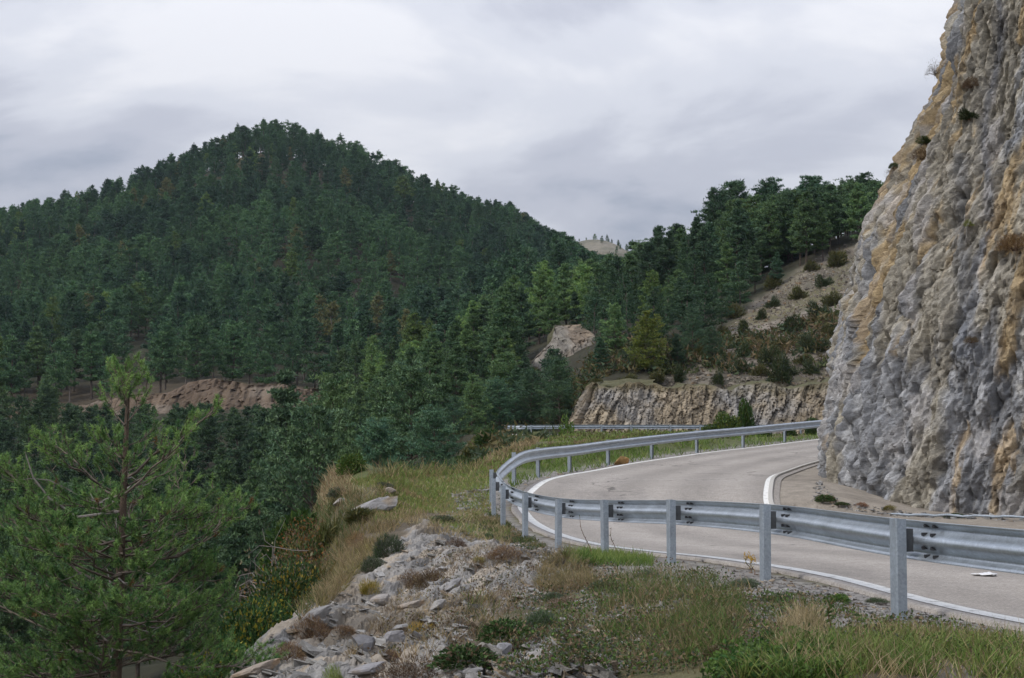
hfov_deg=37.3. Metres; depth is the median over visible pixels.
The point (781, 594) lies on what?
shrub
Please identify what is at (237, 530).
pine tree
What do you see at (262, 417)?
pine tree
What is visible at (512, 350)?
pine tree
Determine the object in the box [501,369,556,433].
pine tree
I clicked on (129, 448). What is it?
pine tree
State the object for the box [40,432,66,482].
pine tree
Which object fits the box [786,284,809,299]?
shrub
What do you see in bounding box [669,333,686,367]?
pine tree
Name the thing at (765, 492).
road line
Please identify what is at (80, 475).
pine tree
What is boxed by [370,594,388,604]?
rock
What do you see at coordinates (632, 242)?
pine tree
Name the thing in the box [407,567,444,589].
shrub
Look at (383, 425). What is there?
pine tree
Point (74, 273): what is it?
forest
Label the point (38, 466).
pine tree
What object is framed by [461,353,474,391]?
pine tree
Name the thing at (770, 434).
shrub
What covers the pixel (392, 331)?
pine tree
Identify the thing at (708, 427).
shrub
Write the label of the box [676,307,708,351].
pine tree
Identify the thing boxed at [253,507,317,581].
shrub
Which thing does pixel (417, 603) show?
rock
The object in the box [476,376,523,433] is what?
pine tree
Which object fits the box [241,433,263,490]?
pine tree
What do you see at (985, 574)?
plastic scrap
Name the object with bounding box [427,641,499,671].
shrub
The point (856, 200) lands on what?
pine tree
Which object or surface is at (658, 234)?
pine tree
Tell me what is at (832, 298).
shrub
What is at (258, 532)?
pine tree
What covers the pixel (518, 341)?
pine tree
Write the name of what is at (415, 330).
pine tree
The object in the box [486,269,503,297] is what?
pine tree
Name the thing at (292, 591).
shrub
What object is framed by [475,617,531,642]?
shrub
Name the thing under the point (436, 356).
pine tree
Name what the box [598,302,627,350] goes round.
pine tree
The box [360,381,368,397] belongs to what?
pine tree
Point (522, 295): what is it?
pine tree
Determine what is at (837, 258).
shrub
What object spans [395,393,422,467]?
pine tree
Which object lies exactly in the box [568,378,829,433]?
rock bank
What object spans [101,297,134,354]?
pine tree
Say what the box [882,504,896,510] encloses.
shrub
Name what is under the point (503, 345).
pine tree
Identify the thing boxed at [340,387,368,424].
pine tree
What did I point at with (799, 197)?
pine tree
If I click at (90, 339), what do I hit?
pine tree
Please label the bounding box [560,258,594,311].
pine tree
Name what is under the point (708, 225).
pine tree
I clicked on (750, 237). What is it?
pine tree
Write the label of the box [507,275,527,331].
pine tree
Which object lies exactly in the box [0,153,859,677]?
hills
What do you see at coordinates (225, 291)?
pine tree
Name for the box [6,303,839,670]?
undergrowth
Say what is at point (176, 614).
pine tree
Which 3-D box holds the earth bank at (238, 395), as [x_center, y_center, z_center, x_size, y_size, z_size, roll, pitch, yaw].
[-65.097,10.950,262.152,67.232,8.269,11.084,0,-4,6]
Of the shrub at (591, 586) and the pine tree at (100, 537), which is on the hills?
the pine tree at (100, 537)
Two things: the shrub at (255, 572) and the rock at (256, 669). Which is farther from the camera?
the shrub at (255, 572)
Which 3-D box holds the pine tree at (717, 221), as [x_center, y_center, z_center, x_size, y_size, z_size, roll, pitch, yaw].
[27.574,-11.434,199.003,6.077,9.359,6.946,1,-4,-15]
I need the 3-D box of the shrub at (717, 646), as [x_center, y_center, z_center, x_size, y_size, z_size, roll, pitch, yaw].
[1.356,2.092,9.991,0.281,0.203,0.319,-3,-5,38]
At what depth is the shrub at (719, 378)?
134.50 m
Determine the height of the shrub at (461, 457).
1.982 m
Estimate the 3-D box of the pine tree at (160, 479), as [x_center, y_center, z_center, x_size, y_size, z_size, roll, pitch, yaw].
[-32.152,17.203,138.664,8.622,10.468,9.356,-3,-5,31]
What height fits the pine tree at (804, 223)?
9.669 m
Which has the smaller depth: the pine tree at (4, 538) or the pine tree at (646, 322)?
the pine tree at (4, 538)
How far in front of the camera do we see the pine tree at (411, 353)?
180.62 m
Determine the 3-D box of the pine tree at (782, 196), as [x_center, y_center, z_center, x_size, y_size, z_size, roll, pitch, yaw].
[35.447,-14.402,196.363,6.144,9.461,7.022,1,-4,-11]
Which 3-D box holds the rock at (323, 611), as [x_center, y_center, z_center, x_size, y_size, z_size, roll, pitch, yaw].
[-1.911,2.656,14.487,0.179,0.120,0.427,-5,17,39]
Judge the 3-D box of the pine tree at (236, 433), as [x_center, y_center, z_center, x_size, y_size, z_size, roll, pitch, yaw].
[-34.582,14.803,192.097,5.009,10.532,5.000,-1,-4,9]
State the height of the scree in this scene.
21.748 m
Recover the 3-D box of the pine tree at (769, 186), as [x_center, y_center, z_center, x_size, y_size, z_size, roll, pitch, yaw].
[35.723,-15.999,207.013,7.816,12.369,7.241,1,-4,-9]
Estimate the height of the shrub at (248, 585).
3.286 m
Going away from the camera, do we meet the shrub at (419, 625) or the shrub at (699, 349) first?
the shrub at (419, 625)
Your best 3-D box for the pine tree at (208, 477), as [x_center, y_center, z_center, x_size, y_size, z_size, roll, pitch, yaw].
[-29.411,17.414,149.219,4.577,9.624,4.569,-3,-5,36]
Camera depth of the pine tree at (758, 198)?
195.10 m
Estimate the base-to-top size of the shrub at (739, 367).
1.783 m
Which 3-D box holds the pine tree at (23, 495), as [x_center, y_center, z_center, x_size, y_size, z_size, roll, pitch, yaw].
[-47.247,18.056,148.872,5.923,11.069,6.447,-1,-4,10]
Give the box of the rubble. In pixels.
[234,462,1023,677]
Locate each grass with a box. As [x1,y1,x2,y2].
[285,428,1023,677]
[309,434,1023,677]
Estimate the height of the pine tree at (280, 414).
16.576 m
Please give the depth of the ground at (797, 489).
19.32 m
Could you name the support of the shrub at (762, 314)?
on the hills
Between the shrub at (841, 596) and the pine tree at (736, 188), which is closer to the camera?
the shrub at (841, 596)
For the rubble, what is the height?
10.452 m
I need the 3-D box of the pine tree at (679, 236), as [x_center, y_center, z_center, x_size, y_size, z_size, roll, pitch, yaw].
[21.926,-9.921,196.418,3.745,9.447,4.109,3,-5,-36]
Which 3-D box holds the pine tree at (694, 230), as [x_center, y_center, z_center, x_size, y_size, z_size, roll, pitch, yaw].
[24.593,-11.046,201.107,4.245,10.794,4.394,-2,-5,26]
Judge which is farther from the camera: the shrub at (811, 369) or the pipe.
the shrub at (811, 369)
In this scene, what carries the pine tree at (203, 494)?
on the hills
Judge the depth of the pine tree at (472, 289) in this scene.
301.92 m
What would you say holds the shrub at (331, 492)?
on the ground at (797, 489)
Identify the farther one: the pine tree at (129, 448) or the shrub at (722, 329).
the pine tree at (129, 448)
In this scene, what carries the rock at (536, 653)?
on the ground at (797, 489)
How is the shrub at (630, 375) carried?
on the hills
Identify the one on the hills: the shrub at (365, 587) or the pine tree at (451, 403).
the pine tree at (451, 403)
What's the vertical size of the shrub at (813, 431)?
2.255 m
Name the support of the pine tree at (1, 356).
on the hills
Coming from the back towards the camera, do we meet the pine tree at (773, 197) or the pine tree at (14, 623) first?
the pine tree at (773, 197)
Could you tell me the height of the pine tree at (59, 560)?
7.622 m
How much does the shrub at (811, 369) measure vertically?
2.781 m
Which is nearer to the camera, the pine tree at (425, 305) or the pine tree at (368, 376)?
the pine tree at (368, 376)
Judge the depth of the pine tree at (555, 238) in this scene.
298.45 m
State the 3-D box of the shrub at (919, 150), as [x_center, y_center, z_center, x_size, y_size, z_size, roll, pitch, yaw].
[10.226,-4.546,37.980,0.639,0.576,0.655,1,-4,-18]
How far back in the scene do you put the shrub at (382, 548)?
22.45 m
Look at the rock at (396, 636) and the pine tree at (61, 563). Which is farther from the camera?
the pine tree at (61, 563)
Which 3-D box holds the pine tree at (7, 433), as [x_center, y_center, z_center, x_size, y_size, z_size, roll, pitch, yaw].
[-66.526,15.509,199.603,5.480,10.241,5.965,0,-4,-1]
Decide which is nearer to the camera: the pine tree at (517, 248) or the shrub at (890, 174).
the shrub at (890, 174)
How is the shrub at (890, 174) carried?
on the cliff
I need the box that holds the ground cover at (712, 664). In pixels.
[364,468,1023,677]
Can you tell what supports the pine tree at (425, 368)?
on the hills
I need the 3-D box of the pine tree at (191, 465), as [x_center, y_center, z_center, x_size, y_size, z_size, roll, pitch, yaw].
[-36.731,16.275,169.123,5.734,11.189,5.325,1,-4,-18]
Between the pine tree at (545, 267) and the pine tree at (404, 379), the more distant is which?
the pine tree at (545, 267)
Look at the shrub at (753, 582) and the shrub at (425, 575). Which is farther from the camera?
the shrub at (425, 575)
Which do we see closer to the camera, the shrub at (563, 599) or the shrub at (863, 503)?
the shrub at (563, 599)
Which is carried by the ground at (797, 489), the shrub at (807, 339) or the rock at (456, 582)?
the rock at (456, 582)
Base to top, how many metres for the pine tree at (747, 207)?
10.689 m
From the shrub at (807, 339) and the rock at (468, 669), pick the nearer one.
the rock at (468, 669)
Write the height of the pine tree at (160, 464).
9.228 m
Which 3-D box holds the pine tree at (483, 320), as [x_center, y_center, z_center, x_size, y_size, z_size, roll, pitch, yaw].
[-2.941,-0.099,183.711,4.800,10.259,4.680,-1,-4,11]
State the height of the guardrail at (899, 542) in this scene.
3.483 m
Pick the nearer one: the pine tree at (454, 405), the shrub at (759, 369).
the shrub at (759, 369)
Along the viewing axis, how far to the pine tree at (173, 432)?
197.31 m
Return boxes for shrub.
[171,634,245,677]
[200,510,326,640]
[207,595,292,677]
[231,563,281,636]
[231,594,297,639]
[246,557,323,616]
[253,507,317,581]
[263,528,329,588]
[270,514,322,569]
[272,560,336,592]
[272,640,307,662]
[274,516,345,568]
[289,613,330,640]
[321,661,343,677]
[325,486,347,497]
[327,625,357,636]
[335,453,368,478]
[343,505,376,524]
[358,578,382,599]
[359,555,385,572]
[371,532,407,557]
[372,650,400,660]
[372,652,439,677]
[375,482,393,487]
[397,568,419,586]
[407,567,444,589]
[407,620,437,632]
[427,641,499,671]
[431,514,456,522]
[445,537,467,546]
[450,454,470,466]
[460,444,481,458]
[473,428,497,445]
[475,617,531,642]
[480,533,496,539]
[484,544,521,562]
[525,609,562,630]
[541,592,564,599]
[545,595,576,609]
[558,412,575,435]
[587,580,609,591]
[590,378,602,382]
[616,372,637,379]
[634,570,660,575]
[649,370,665,382]
[672,363,687,383]
[694,343,705,354]
[699,643,735,659]
[700,424,717,430]
[710,369,724,385]
[712,411,742,436]
[717,324,730,335]
[724,577,762,587]
[725,301,745,317]
[733,357,750,371]
[734,341,750,356]
[736,318,751,334]
[737,397,756,435]
[746,330,764,341]
[747,363,771,375]
[754,432,772,436]
[755,307,766,319]
[757,343,782,365]
[763,275,783,289]
[763,295,780,307]
[763,591,794,603]
[765,349,792,385]
[774,337,789,347]
[779,312,802,331]
[782,430,797,435]
[783,365,800,375]
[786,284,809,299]
[792,353,812,364]
[794,332,830,352]
[799,357,820,375]
[802,259,821,271]
[804,417,817,434]
[805,299,832,317]
[814,274,834,288]
[814,494,836,502]
[819,289,842,306]
[820,322,833,336]
[821,593,850,602]
[824,248,848,267]
[834,502,848,504]
[854,502,867,506]
[864,597,889,602]
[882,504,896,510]
[886,166,893,180]
[888,163,897,168]
[909,147,925,163]
[915,135,930,145]
[923,58,942,78]
[942,513,962,517]
[958,107,979,121]
[961,75,978,88]
[963,219,974,226]
[963,336,978,344]
[992,233,1023,260]
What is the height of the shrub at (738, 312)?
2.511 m
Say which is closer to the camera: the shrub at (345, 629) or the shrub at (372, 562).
the shrub at (345, 629)
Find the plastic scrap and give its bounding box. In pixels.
[971,572,996,575]
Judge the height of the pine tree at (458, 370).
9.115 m
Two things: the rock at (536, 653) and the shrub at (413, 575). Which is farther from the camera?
the shrub at (413, 575)
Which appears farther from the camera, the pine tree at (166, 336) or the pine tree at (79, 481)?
the pine tree at (166, 336)
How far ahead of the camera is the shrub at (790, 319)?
152.61 m
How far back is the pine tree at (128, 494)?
173.01 m
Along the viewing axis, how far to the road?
26.51 m
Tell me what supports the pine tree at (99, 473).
on the hills
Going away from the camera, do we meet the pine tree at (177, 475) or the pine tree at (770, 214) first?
the pine tree at (177, 475)
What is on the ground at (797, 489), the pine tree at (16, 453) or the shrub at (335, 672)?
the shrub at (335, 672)
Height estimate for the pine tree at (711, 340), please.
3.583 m
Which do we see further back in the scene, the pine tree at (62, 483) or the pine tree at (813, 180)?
the pine tree at (813, 180)
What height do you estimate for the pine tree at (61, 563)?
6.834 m
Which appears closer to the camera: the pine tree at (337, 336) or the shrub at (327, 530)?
the shrub at (327, 530)
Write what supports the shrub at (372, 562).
on the ground at (797, 489)
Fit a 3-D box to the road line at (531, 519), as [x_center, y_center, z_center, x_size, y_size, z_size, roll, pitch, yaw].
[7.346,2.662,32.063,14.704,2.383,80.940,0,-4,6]
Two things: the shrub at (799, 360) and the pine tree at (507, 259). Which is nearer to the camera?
the shrub at (799, 360)
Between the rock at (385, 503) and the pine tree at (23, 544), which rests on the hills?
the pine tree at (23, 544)
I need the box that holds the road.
[511,439,1023,631]
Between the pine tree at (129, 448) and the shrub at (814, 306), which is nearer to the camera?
the shrub at (814, 306)
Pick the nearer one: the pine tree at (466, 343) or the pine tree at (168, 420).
the pine tree at (466, 343)
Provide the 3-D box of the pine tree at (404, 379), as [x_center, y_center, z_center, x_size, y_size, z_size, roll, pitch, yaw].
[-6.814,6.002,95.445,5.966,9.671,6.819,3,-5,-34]
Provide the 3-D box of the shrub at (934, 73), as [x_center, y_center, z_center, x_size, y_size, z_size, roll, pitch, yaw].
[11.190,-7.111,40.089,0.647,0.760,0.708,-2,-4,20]
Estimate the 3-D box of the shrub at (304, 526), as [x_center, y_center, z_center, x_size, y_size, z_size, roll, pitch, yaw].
[-4.345,4.777,32.722,1.597,2.057,1.455,-3,-5,36]
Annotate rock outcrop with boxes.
[528,324,595,370]
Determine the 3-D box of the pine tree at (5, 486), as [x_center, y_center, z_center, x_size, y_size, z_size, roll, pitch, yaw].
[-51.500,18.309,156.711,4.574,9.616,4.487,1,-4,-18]
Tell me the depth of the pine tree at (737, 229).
184.96 m
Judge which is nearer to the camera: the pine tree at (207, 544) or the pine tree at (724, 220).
the pine tree at (207, 544)
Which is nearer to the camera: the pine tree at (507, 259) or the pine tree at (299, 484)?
the pine tree at (299, 484)
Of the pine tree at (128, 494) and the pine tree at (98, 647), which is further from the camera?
the pine tree at (128, 494)
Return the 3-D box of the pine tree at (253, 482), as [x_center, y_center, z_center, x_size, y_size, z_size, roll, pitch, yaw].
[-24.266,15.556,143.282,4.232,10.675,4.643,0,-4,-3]
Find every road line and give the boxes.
[518,439,1023,622]
[763,474,774,503]
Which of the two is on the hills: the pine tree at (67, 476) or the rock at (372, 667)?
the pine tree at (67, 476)
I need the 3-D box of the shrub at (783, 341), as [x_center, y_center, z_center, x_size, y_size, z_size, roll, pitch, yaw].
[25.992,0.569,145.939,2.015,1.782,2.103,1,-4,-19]
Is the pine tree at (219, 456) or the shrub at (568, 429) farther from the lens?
the pine tree at (219, 456)
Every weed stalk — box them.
[744,551,753,572]
[749,556,755,574]
[824,595,835,632]
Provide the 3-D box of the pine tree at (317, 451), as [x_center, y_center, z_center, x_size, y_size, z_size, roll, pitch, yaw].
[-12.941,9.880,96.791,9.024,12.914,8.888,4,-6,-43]
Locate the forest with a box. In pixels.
[0,119,883,499]
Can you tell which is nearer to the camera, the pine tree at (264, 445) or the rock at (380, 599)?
the rock at (380, 599)
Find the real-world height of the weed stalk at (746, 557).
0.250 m
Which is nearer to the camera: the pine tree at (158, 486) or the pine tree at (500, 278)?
the pine tree at (158, 486)
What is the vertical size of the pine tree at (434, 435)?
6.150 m
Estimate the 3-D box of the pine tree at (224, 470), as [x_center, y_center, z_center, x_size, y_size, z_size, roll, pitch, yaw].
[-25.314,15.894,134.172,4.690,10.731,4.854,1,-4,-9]
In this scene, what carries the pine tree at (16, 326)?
on the hills
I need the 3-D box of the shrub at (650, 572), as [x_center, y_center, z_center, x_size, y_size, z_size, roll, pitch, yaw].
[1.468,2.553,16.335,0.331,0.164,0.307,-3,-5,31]
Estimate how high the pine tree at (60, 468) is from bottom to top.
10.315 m
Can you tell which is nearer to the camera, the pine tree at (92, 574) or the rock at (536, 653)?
the rock at (536, 653)
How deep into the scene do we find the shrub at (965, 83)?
37.33 m
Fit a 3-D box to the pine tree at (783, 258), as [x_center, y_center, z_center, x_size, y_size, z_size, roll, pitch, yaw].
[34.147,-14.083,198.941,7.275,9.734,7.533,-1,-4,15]
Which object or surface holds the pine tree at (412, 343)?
on the hills
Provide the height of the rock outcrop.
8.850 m
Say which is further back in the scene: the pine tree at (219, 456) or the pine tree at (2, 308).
the pine tree at (2, 308)
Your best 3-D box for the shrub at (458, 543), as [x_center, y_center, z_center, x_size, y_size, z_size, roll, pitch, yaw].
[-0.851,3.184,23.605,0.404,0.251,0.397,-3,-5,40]
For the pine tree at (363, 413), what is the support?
on the hills
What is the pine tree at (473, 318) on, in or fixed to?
on the hills
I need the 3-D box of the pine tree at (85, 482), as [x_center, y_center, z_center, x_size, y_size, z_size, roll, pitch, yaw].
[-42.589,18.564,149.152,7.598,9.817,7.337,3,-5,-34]
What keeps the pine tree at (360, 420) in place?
on the hills
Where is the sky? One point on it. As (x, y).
(617, 119)
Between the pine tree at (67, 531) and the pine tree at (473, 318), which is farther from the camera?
the pine tree at (473, 318)
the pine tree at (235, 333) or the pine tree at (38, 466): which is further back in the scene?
the pine tree at (235, 333)
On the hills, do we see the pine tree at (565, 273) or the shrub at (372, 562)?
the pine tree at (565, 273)
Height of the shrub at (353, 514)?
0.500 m
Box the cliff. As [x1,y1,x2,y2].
[817,0,1023,515]
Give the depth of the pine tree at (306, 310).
321.20 m
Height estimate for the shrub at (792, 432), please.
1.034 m
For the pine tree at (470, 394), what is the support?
on the hills
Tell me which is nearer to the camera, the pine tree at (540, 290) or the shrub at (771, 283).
the shrub at (771, 283)
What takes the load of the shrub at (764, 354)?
on the hills
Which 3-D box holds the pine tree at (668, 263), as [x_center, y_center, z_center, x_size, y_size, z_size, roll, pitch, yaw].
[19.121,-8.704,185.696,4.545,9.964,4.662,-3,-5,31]
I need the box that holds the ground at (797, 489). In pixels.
[217,431,1023,677]
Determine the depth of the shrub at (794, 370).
136.64 m
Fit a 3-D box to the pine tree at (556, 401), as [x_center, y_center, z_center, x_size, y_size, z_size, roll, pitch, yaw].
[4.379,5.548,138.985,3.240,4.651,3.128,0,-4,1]
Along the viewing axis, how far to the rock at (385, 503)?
30.06 m
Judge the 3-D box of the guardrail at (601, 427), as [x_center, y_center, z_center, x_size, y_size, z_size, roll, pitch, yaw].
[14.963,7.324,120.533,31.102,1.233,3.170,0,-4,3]
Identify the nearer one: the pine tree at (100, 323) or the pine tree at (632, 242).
the pine tree at (632, 242)
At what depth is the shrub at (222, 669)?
16.14 m
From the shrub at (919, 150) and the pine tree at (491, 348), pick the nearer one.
the shrub at (919, 150)
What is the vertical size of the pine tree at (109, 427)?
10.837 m
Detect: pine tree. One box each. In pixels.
[0,303,6,330]
[0,317,33,393]
[0,330,29,401]
[0,336,10,386]
[0,351,288,677]
[0,418,28,460]
[0,475,18,507]
[0,497,12,527]
[0,514,32,632]
[0,521,16,573]
[0,569,27,653]
[0,575,42,666]
[2,519,52,590]
[2,528,75,652]
[3,442,35,495]
[7,457,28,503]
[8,470,49,519]
[22,325,53,390]
[29,383,59,451]
[30,564,93,662]
[34,458,52,483]
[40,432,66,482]
[41,471,57,494]
[48,480,91,573]
[49,543,86,572]
[53,451,76,490]
[54,328,87,391]
[56,462,74,491]
[57,548,81,633]
[59,552,128,645]
[64,472,88,513]
[68,451,101,490]
[72,422,93,464]
[75,449,100,474]
[75,478,104,504]
[75,518,113,590]
[76,321,105,399]
[77,503,98,561]
[78,581,131,677]
[81,320,121,388]
[84,453,104,487]
[87,419,114,458]
[89,488,118,551]
[95,531,170,677]
[100,451,129,520]
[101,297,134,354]
[107,432,133,468]
[110,524,173,618]
[115,462,131,495]
[118,508,174,575]
[127,471,187,555]
[128,446,148,498]
[128,465,168,529]
[138,473,175,553]
[144,321,180,392]
[155,409,191,464]
[156,454,168,473]
[157,420,195,467]
[161,483,234,596]
[162,504,191,638]
[164,478,177,547]
[167,502,233,645]
[168,440,205,503]
[168,519,229,641]
[168,543,215,659]
[169,467,184,487]
[174,314,221,380]
[195,402,226,468]
[202,468,216,498]
[205,442,234,482]
[205,459,241,504]
[208,280,240,331]
[211,479,234,548]
[211,496,267,601]
[213,459,239,504]
[215,510,260,619]
[217,320,256,380]
[223,415,248,482]
[232,457,248,503]
[233,508,286,594]
[234,449,264,520]
[237,394,358,528]
[239,431,255,487]
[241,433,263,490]
[247,367,308,514]
[248,411,269,438]
[259,444,269,459]
[259,483,289,529]
[277,435,320,516]
[281,371,381,509]
[290,294,323,346]
[318,322,356,383]
[337,414,366,456]
[338,319,366,373]
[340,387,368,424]
[348,310,377,380]
[353,416,404,468]
[355,409,375,466]
[358,364,378,388]
[359,404,369,454]
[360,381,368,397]
[361,374,414,467]
[363,357,459,469]
[363,386,395,455]
[365,361,396,408]
[374,315,403,370]
[377,295,404,359]
[391,340,419,373]
[391,404,466,469]
[394,308,410,341]
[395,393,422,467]
[399,312,424,350]
[400,346,419,395]
[409,341,426,370]
[416,339,443,383]
[417,288,437,334]
[418,331,445,382]
[420,363,450,416]
[423,338,449,394]
[428,299,455,352]
[434,344,472,433]
[434,381,489,434]
[441,318,472,377]
[441,395,472,439]
[451,268,482,307]
[454,373,493,434]
[458,303,486,376]
[458,323,481,373]
[460,298,478,335]
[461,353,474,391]
[472,298,493,362]
[474,291,525,362]
[476,286,507,328]
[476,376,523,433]
[477,276,498,300]
[479,326,502,380]
[481,352,535,426]
[482,333,520,404]
[484,284,525,356]
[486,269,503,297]
[488,332,523,382]
[491,304,527,355]
[498,250,532,286]
[500,238,524,273]
[501,283,523,326]
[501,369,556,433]
[504,256,529,290]
[505,367,528,433]
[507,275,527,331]
[513,247,539,285]
[513,285,539,346]
[522,269,554,343]
[527,260,562,319]
[531,283,542,337]
[535,356,581,424]
[538,230,568,268]
[538,294,562,331]
[539,240,572,291]
[543,234,577,268]
[543,380,572,421]
[552,263,573,324]
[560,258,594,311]
[563,261,586,324]
[566,292,584,324]
[591,338,610,370]
[594,251,613,278]
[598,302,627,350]
[623,308,672,370]
[624,240,639,313]
[628,238,665,310]
[629,241,662,296]
[629,242,651,298]
[641,240,666,284]
[646,224,671,277]
[651,230,681,300]
[663,269,694,317]
[665,222,692,270]
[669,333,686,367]
[671,227,690,278]
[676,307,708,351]
[685,216,708,270]
[687,226,719,284]
[690,187,733,281]
[691,222,722,275]
[701,199,752,278]
[701,325,727,360]
[709,178,753,240]
[713,216,733,274]
[713,241,743,302]
[716,198,759,280]
[719,197,766,269]
[732,214,762,284]
[741,193,790,273]
[745,246,764,292]
[748,176,790,203]
[750,201,784,269]
[753,214,776,274]
[765,194,798,262]
[766,194,786,243]
[767,188,808,261]
[768,251,785,281]
[775,192,804,261]
[782,189,803,256]
[786,205,818,265]
[792,191,820,263]
[794,174,830,196]
[803,187,820,252]
[810,188,831,255]
[812,207,832,261]
[815,184,844,253]
[833,175,853,234]
[839,179,872,238]
[854,171,878,200]
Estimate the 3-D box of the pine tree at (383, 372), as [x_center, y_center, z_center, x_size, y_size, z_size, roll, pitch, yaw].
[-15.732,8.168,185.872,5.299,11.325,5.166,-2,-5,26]
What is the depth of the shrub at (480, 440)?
116.23 m
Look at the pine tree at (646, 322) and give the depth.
137.90 m
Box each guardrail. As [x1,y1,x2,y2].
[489,420,1023,619]
[504,425,800,432]
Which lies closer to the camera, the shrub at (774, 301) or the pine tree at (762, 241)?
the shrub at (774, 301)
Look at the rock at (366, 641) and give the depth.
12.96 m
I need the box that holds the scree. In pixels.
[662,243,853,388]
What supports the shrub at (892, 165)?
on the cliff
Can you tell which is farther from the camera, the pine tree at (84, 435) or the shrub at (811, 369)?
the pine tree at (84, 435)
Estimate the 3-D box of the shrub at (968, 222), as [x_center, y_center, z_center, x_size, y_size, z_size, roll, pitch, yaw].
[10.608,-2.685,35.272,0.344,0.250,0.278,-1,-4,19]
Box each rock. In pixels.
[230,658,279,677]
[295,605,331,626]
[348,661,386,674]
[352,633,375,651]
[353,496,397,511]
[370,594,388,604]
[383,630,405,641]
[386,487,395,492]
[390,624,407,630]
[397,600,424,609]
[430,599,445,610]
[445,578,461,590]
[450,664,482,675]
[497,642,511,653]
[520,647,544,659]
[614,456,628,464]
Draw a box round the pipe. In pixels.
[888,513,1023,518]
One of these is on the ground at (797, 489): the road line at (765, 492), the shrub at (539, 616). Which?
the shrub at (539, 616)
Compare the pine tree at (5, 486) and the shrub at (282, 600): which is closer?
the shrub at (282, 600)
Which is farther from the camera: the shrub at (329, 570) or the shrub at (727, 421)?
the shrub at (727, 421)
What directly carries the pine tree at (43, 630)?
on the hills
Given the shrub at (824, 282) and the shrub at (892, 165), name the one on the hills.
the shrub at (824, 282)
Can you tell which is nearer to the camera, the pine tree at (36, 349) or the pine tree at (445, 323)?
the pine tree at (445, 323)
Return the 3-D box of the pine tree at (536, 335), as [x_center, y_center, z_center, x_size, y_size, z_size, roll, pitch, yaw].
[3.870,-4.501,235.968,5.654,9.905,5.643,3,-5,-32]
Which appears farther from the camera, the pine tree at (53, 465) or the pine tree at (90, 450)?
the pine tree at (53, 465)
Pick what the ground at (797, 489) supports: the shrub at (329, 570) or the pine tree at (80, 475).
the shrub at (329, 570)
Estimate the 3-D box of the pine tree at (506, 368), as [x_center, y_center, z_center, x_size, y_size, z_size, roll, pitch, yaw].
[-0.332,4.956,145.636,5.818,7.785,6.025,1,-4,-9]
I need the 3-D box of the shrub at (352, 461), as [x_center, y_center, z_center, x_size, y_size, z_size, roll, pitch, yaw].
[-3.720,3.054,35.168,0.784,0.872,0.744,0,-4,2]
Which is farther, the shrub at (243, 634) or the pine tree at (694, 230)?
the pine tree at (694, 230)
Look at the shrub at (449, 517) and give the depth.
29.73 m
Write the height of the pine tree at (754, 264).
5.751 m
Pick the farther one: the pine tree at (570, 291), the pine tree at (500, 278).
the pine tree at (500, 278)
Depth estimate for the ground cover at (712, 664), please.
10.97 m
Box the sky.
[0,0,953,266]
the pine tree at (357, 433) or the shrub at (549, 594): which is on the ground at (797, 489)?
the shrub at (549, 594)
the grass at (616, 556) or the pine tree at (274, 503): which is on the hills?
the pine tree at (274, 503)
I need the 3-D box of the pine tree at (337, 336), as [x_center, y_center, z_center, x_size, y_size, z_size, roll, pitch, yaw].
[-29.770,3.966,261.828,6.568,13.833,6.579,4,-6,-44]
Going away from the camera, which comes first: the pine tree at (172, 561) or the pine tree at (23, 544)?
the pine tree at (172, 561)
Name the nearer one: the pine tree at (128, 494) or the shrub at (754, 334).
the shrub at (754, 334)
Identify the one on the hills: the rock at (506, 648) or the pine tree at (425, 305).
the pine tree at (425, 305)
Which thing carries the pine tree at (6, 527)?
on the hills
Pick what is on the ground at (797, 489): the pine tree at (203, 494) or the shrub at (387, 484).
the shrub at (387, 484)
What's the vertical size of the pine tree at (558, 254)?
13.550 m
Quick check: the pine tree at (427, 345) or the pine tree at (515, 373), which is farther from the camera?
the pine tree at (427, 345)
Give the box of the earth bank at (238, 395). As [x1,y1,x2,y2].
[8,378,323,419]
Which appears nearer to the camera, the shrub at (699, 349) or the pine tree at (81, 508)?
the pine tree at (81, 508)
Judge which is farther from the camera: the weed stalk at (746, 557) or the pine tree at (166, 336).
the pine tree at (166, 336)
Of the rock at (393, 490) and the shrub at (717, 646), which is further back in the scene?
the rock at (393, 490)
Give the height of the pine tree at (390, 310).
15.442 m
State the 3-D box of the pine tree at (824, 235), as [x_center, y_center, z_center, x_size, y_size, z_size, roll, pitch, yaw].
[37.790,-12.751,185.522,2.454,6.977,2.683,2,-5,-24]
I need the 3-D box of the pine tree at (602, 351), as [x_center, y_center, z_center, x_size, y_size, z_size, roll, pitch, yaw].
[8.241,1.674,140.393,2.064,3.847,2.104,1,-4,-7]
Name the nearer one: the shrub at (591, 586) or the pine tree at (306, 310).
the shrub at (591, 586)
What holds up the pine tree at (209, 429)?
on the hills
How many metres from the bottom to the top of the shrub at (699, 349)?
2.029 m
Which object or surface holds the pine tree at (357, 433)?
on the hills
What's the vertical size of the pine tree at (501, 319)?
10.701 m
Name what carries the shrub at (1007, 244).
on the cliff
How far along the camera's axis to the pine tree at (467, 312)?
221.68 m
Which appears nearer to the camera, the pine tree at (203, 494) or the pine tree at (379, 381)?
the pine tree at (203, 494)
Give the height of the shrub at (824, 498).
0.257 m
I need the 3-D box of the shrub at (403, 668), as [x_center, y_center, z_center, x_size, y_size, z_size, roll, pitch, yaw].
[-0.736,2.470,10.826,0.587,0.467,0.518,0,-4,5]
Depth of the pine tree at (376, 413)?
150.99 m
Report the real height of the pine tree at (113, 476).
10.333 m
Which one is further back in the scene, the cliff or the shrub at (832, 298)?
the shrub at (832, 298)
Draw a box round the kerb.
[768,460,818,504]
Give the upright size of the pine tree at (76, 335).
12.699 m
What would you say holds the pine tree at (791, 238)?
on the hills

